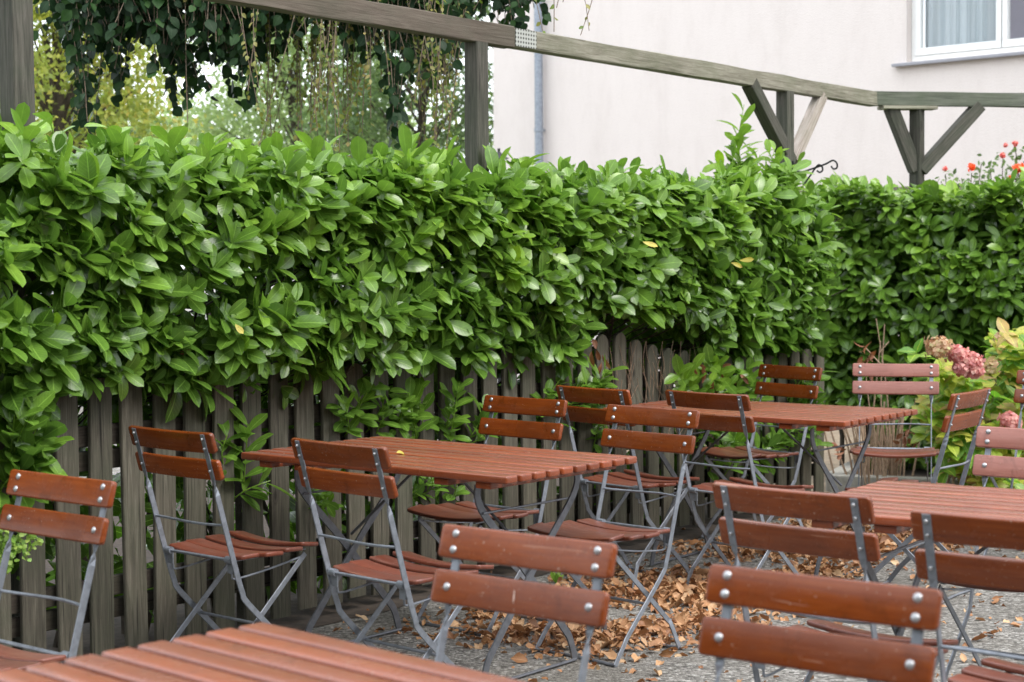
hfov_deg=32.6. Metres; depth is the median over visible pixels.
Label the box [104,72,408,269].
broadleaf tree
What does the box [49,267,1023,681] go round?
ground
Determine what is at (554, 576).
weed
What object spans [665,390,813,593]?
folding chair
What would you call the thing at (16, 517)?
folding chair
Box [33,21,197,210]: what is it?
broadleaf tree
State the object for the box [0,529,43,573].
trailing plant
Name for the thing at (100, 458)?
picket fence
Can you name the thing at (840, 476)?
kerb
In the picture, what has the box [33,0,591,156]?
weeping tree
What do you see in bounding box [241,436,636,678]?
folding table
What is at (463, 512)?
folding chair
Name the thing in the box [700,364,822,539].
folding chair
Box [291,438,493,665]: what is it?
folding chair
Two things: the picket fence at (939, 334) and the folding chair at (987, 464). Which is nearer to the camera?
the folding chair at (987, 464)
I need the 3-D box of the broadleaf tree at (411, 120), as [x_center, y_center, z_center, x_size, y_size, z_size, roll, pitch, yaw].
[-3.385,-3.233,37.548,8.896,6.014,8.880,0,3,0]
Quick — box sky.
[33,0,924,267]
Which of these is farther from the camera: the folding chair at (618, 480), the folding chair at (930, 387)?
the folding chair at (930, 387)
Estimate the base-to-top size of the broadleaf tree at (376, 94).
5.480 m
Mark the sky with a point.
(490, 57)
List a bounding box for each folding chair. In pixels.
[0,469,116,670]
[128,425,317,641]
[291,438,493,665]
[407,395,567,635]
[430,524,617,681]
[527,404,699,666]
[556,385,699,589]
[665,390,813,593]
[698,564,942,681]
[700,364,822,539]
[712,481,958,681]
[845,387,990,603]
[850,363,939,530]
[910,509,1023,681]
[938,426,1023,679]
[983,370,1023,555]
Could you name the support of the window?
in the house
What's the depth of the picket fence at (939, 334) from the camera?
11.26 m
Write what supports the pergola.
on the ground
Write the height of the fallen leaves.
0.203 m
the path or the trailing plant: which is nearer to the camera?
the trailing plant
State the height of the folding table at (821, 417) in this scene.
0.750 m
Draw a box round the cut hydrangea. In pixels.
[824,318,921,483]
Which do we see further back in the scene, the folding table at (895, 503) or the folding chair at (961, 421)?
the folding chair at (961, 421)
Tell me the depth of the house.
17.47 m
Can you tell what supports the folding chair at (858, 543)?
on the ground
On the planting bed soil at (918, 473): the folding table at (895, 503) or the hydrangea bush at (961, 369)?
the hydrangea bush at (961, 369)
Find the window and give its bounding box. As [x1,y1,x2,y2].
[891,0,1023,66]
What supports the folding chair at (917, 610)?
on the ground
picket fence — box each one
[0,332,823,662]
[915,332,945,470]
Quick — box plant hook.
[792,160,837,187]
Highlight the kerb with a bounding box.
[826,457,958,492]
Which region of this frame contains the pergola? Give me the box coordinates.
[0,0,1023,649]
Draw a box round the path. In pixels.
[626,427,872,492]
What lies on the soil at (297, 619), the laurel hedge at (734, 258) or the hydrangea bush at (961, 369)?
the laurel hedge at (734, 258)
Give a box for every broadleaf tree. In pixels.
[33,0,235,207]
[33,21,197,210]
[77,78,312,209]
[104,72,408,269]
[161,10,459,279]
[208,84,493,269]
[259,0,493,375]
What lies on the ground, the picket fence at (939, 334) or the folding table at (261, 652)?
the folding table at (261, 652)
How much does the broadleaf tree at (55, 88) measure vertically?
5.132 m
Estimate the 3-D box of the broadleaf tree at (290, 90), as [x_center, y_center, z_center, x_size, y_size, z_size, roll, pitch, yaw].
[-2.929,-2.627,23.853,4.426,6.022,4.745,0,3,0]
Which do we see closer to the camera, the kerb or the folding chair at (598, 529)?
the folding chair at (598, 529)
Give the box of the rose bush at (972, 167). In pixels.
[935,140,1023,189]
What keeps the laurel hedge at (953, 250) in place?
on the planting bed soil at (918, 473)
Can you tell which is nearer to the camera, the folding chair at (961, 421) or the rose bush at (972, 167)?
the folding chair at (961, 421)
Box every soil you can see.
[45,469,781,654]
[862,467,1023,479]
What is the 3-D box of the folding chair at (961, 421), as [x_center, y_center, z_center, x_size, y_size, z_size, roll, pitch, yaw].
[1.747,0.649,7.530,0.502,0.892,0.450,1,3,34]
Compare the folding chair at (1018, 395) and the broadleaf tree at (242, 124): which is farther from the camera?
the broadleaf tree at (242, 124)
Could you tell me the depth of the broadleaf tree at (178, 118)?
29.66 m
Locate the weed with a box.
[550,572,563,582]
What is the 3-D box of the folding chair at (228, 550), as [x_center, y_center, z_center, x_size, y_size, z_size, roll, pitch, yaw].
[-0.996,0.733,6.102,0.450,0.892,0.502,2,3,41]
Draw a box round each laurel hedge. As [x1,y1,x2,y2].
[0,92,846,647]
[797,166,1023,470]
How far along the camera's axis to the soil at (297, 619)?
7.50 m
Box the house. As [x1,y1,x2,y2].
[493,0,1023,386]
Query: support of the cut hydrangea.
on the planting bed soil at (918, 473)
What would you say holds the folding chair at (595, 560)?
on the ground
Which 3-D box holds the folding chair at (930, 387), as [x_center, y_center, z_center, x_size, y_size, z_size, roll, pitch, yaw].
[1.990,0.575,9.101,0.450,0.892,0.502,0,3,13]
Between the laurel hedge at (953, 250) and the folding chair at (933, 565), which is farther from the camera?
the laurel hedge at (953, 250)
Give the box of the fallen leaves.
[332,517,1023,681]
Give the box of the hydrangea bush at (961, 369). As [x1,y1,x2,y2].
[896,317,1023,488]
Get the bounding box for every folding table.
[0,622,523,681]
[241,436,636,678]
[603,400,917,577]
[788,480,1023,635]
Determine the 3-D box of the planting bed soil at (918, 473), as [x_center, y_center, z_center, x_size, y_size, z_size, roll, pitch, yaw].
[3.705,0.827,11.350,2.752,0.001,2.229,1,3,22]
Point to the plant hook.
(817, 166)

